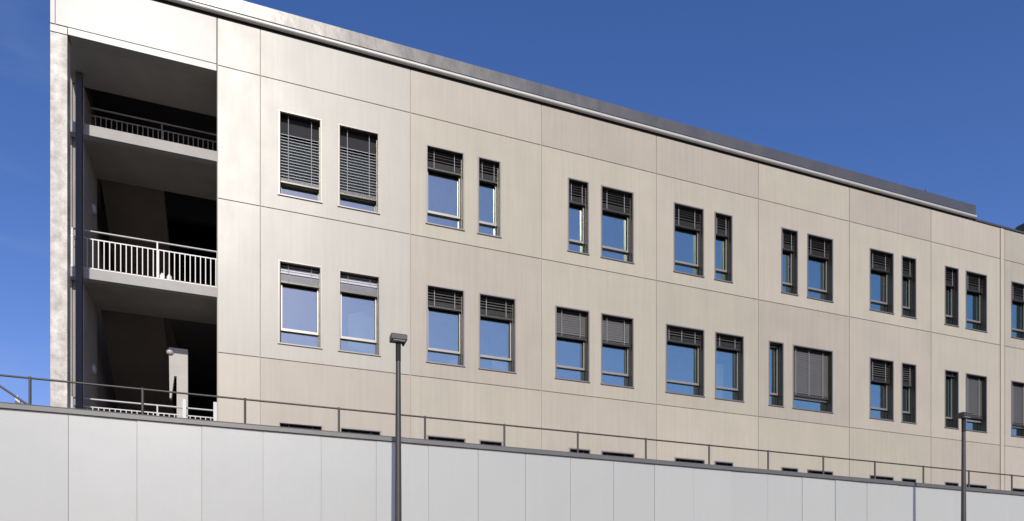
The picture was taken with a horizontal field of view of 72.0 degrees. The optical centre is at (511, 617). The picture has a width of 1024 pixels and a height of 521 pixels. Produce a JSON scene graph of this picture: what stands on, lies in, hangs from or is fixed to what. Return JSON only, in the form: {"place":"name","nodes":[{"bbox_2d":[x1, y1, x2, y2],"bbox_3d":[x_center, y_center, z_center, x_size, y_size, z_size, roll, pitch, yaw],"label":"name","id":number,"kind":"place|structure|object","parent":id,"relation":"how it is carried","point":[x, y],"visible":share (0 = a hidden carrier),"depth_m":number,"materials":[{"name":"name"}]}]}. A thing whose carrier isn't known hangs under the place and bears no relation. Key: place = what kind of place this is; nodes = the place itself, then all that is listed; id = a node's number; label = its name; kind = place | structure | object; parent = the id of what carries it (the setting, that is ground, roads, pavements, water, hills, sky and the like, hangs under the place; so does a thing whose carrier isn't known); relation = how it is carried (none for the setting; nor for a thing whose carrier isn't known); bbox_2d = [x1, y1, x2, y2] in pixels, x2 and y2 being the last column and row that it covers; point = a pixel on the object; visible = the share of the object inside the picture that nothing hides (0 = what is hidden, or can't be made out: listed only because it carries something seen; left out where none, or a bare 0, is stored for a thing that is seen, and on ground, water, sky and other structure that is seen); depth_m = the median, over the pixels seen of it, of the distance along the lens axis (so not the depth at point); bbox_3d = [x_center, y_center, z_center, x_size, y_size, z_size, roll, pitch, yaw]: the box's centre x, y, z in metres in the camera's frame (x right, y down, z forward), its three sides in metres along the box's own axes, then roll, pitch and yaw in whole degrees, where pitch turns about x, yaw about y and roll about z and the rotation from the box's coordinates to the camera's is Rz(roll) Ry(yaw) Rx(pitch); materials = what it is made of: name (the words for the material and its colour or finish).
{"place":"outdoors","nodes":[
{"label":"outdoors","id":0,"kind":"place"},
{"bbox_2d":[389,333,406,520],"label":"street lamp","id":1,"kind":"object","parent":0,"point":[398,339],"visible":1,"depth_m":10.69,"materials":[{"name":"black metal"}]},
{"bbox_2d":[0,0,1023,405],"label":"sky","id":2,"kind":"structure","parent":0,"point":[918,94],"materials":[{"name":"blue"}]},
{"bbox_2d":[50,0,1023,491],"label":"office building","id":3,"kind":"structure","parent":0,"point":[306,210],"depth_m":19.26,"materials":[{"name":"concrete"}]},
{"bbox_2d":[92,203,96,214],"bbox_3d":[-10.629,-10.400,17.949,0.080,0.260,0.260,0,0,-20],"label":"wall lamp","id":4,"kind":"object","parent":3,"relation":"attached to","point":[94,209],"visible":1,"depth_m":17.89,"materials":[{"name":"metal"}]},
{"bbox_2d":[92,364,96,373],"bbox_3d":[-10.629,-6.330,17.949,0.080,0.260,0.260,0,0,-20],"label":"wall lamp","id":5,"kind":"object","parent":3,"relation":"attached to","point":[94,369],"visible":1,"depth_m":17.87,"materials":[{"name":"metal"}]},
{"bbox_2d":[166,348,173,354],"bbox_3d":[-9.094,-7.080,18.728,0.170,0.170,0.080,0,0,-20],"label":"wall lamp","id":6,"kind":"object","parent":3,"relation":"attached to","point":[169,351],"visible":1,"depth_m":18.71,"materials":[{"name":"glass"}]},
{"bbox_2d":[278,109,322,202],"bbox_3d":[-5.206,-11.227,17.297,1.050,2.054,0.330,0,0,-20],"label":"window","id":7,"kind":"structure","parent":3,"relation":"in","point":[299,136],"depth_m":17.34,"materials":[{"name":"grey metal"}]},
{"bbox_2d":[278,259,322,348],"bbox_3d":[-5.206,-7.622,17.297,1.050,2.024,0.330,0,0,-20],"label":"window","id":8,"kind":"structure","parent":3,"relation":"in","point":[299,284],"depth_m":17.34,"materials":[{"name":"blue glass"}]},
{"bbox_2d":[278,421,322,429],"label":"window","id":9,"kind":"structure","parent":3,"relation":"in","point":[283,424],"depth_m":17.23,"materials":[{"name":"brown metal"}]},
{"bbox_2d":[337,123,379,214],"bbox_3d":[-3.881,-11.227,17.779,1.050,2.054,0.330,0,0,-20],"label":"window","id":10,"kind":"structure","parent":3,"relation":"in","point":[358,148],"depth_m":17.83,"materials":[{"name":"grey metal"}]},
{"bbox_2d":[338,270,380,356],"bbox_3d":[-3.867,-7.622,17.784,1.060,2.024,0.330,0,0,-20],"label":"window","id":11,"kind":"structure","parent":3,"relation":"in","point":[359,293],"depth_m":17.84,"materials":[{"name":"blue glass"}]},
{"bbox_2d":[340,427,380,434],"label":"window","id":12,"kind":"structure","parent":3,"relation":"in","point":[342,429],"depth_m":17.74,"materials":[{"name":"brown metal"}]},
{"bbox_2d":[425,144,464,230],"bbox_3d":[-1.790,-11.227,18.539,1.060,2.054,0.330,0,0,-20],"label":"window","id":13,"kind":"structure","parent":3,"relation":"in","point":[444,167],"depth_m":18.59,"materials":[{"name":"blue glass"}]},
{"bbox_2d":[426,284,464,366],"bbox_3d":[-1.780,-7.622,18.542,1.060,2.024,0.330,0,0,-20],"label":"window","id":14,"kind":"structure","parent":3,"relation":"in","point":[445,306],"depth_m":18.61,"materials":[{"name":"blue glass"}]},
{"bbox_2d":[427,435,465,442],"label":"window","id":15,"kind":"structure","parent":3,"relation":"in","point":[430,437],"depth_m":18.48,"materials":[{"name":"brown metal"}]},
{"bbox_2d":[477,156,501,237],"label":"window","id":16,"kind":"structure","parent":3,"relation":"in","point":[489,170],"depth_m":19.01,"materials":[{"name":"blue glass"}]},
{"bbox_2d":[479,439,502,445],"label":"window","id":17,"kind":"structure","parent":3,"relation":"in","point":[487,442],"depth_m":18.90,"materials":[{"name":"brown metal"}]},
{"bbox_2d":[478,293,516,373],"bbox_3d":[-0.436,-7.622,19.030,1.080,2.024,0.330,0,0,-20],"label":"window","id":18,"kind":"structure","parent":3,"relation":"in","point":[497,314],"depth_m":19.10,"materials":[{"name":"blue glass"}]},
{"bbox_2d":[555,305,589,382],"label":"window","id":19,"kind":"structure","parent":3,"relation":"in","point":[572,325],"depth_m":19.84,"materials":[{"name":"blue glass"}]},
{"bbox_2d":[567,177,589,254],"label":"window","id":20,"kind":"structure","parent":3,"relation":"in","point":[578,190],"depth_m":19.91,"materials":[{"name":"blue glass"}]},
{"bbox_2d":[569,448,590,453],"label":"window","id":21,"kind":"structure","parent":3,"relation":"in","point":[588,451],"depth_m":19.79,"materials":[{"name":"brown metal"}]},
{"bbox_2d":[600,185,634,263],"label":"window","id":22,"kind":"structure","parent":3,"relation":"in","point":[617,205],"depth_m":20.34,"materials":[{"name":"blue glass"}]},
{"bbox_2d":[600,313,634,387],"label":"window","id":23,"kind":"structure","parent":3,"relation":"in","point":[617,332],"depth_m":20.33,"materials":[{"name":"blue glass"}]},
{"bbox_2d":[601,450,634,457],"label":"window","id":24,"kind":"structure","parent":3,"relation":"in","point":[611,453],"depth_m":20.25,"materials":[{"name":"brown metal"}]},
{"bbox_2d":[665,323,704,396],"bbox_3d":[5.095,-7.622,21.041,1.370,2.024,0.330,0,0,-20],"label":"window","id":25,"kind":"structure","parent":3,"relation":"in","point":[685,346],"depth_m":21.14,"materials":[{"name":"blue glass"}]},
{"bbox_2d":[673,202,704,277],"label":"window","id":26,"kind":"structure","parent":3,"relation":"in","point":[688,220],"depth_m":21.17,"materials":[{"name":"blue glass"}]},
{"bbox_2d":[675,457,704,463],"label":"window","id":27,"kind":"structure","parent":3,"relation":"in","point":[678,459],"depth_m":21.03,"materials":[{"name":"brown metal"}]},
{"bbox_2d":[714,212,732,282],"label":"window","id":28,"kind":"structure","parent":3,"relation":"in","point":[723,223],"depth_m":21.56,"materials":[{"name":"blue glass"}]},
{"bbox_2d":[714,461,732,465],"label":"window","id":29,"kind":"structure","parent":3,"relation":"in","point":[715,462],"depth_m":21.44,"materials":[{"name":"brown metal"}]},
{"bbox_2d":[715,332,744,401],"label":"window","id":30,"kind":"structure","parent":3,"relation":"in","point":[729,348],"depth_m":21.67,"materials":[{"name":"blue glass"}]},
{"bbox_2d":[768,340,784,406],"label":"window","id":31,"kind":"structure","parent":3,"relation":"in","point":[776,349],"depth_m":22.28,"materials":[{"name":"blue glass"}]},
{"bbox_2d":[781,467,797,471],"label":"window","id":32,"kind":"structure","parent":3,"relation":"in","point":[782,468],"depth_m":22.31,"materials":[{"name":"brown metal"}]},
{"bbox_2d":[781,227,798,295],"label":"window","id":33,"kind":"structure","parent":3,"relation":"in","point":[789,237],"depth_m":22.41,"materials":[{"name":"blue glass"}]},
{"bbox_2d":[792,344,832,413],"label":"window","id":34,"kind":"structure","parent":3,"relation":"in","point":[812,367],"depth_m":22.74,"materials":[{"name":"grey metal"}]},
{"bbox_2d":[807,469,832,474],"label":"window","id":35,"kind":"structure","parent":3,"relation":"in","point":[808,470],"depth_m":22.76,"materials":[{"name":"brown metal"}]},
{"bbox_2d":[807,233,833,302],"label":"window","id":36,"kind":"structure","parent":3,"relation":"in","point":[819,248],"depth_m":22.86,"materials":[{"name":"blue glass"}]},
{"bbox_2d":[869,248,894,314],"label":"window","id":37,"kind":"structure","parent":3,"relation":"in","point":[881,262],"depth_m":23.75,"materials":[{"name":"blue glass"}]},
{"bbox_2d":[869,357,894,420],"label":"window","id":38,"kind":"structure","parent":3,"relation":"in","point":[881,370],"depth_m":23.76,"materials":[{"name":"blue glass"}]},
{"bbox_2d":[870,475,893,479],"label":"window","id":39,"kind":"structure","parent":3,"relation":"in","point":[871,476],"depth_m":23.60,"materials":[{"name":"brown metal"}]},
{"bbox_2d":[901,255,916,318],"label":"window","id":40,"kind":"structure","parent":3,"relation":"in","point":[908,263],"depth_m":24.14,"materials":[{"name":"black glass"}]},
{"bbox_2d":[901,362,916,423],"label":"window","id":41,"kind":"structure","parent":3,"relation":"in","point":[908,370],"depth_m":24.14,"materials":[{"name":"black glass"}]},
{"bbox_2d":[902,478,915,481],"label":"window","id":42,"kind":"structure","parent":3,"relation":"in","point":[903,479],"depth_m":24.04,"materials":[{"name":"brown metal"}]},
{"bbox_2d":[944,369,958,428],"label":"window","id":43,"kind":"structure","parent":3,"relation":"in","point":[951,377],"depth_m":24.84,"materials":[{"name":"black glass"}]},
{"bbox_2d":[944,265,959,326],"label":"window","id":44,"kind":"structure","parent":3,"relation":"in","point":[951,273],"depth_m":24.80,"materials":[{"name":"black glass"}]},
{"bbox_2d":[945,482,958,485],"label":"window","id":45,"kind":"structure","parent":3,"relation":"in","point":[946,483],"depth_m":24.70,"materials":[{"name":"brown metal"}]},
{"bbox_2d":[965,270,987,332],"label":"window","id":46,"kind":"structure","parent":3,"relation":"in","point":[976,283],"depth_m":25.27,"materials":[{"name":"blue glass"}]},
{"bbox_2d":[966,483,986,488],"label":"window","id":47,"kind":"structure","parent":3,"relation":"in","point":[971,485],"depth_m":25.19,"materials":[{"name":"brown metal"}]},
{"bbox_2d":[966,373,987,432],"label":"window","id":48,"kind":"structure","parent":3,"relation":"in","point":[976,385],"depth_m":25.23,"materials":[{"name":"grey metal"}]},
{"bbox_2d":[1011,281,1023,339],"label":"window","id":49,"kind":"structure","parent":3,"relation":"in","point":[1017,289],"depth_m":26.06,"materials":[{"name":"blue glass"}]},
{"bbox_2d":[1011,380,1023,437],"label":"window","id":50,"kind":"structure","parent":3,"relation":"in","point":[1017,388],"depth_m":25.98,"materials":[{"name":"grey metal"}]},
{"bbox_2d":[1013,488,1023,491],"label":"window","id":51,"kind":"structure","parent":3,"relation":"in","point":[1014,489],"depth_m":25.84,"materials":[{"name":"brown metal"}]},
{"bbox_2d":[1015,223,1023,231],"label":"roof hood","id":52,"kind":"object","parent":3,"relation":"on","point":[1020,227],"visible":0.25,"depth_m":28.21,"materials":[{"name":"black metal"}]},
{"bbox_2d":[956,412,972,520],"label":"street lamp","id":53,"kind":"object","parent":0,"point":[963,416],"visible":1,"depth_m":14.77,"materials":[{"name":"black metal"}]},
{"label":"ground","id":54,"kind":"structure","parent":0,"visible":0},
{"bbox_2d":[0,402,1023,520],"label":"panelled wall","id":55,"kind":"structure","parent":54,"relation":"on","point":[64,464],"depth_m":11.87,"materials":[{"name":"grey metal"}]},
{"bbox_2d":[0,374,1023,490],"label":"guard rail","id":56,"kind":"object","parent":55,"relation":"on","point":[29,378],"visible":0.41,"depth_m":12.47,"materials":[{"name":"grey metal"}]}
]}

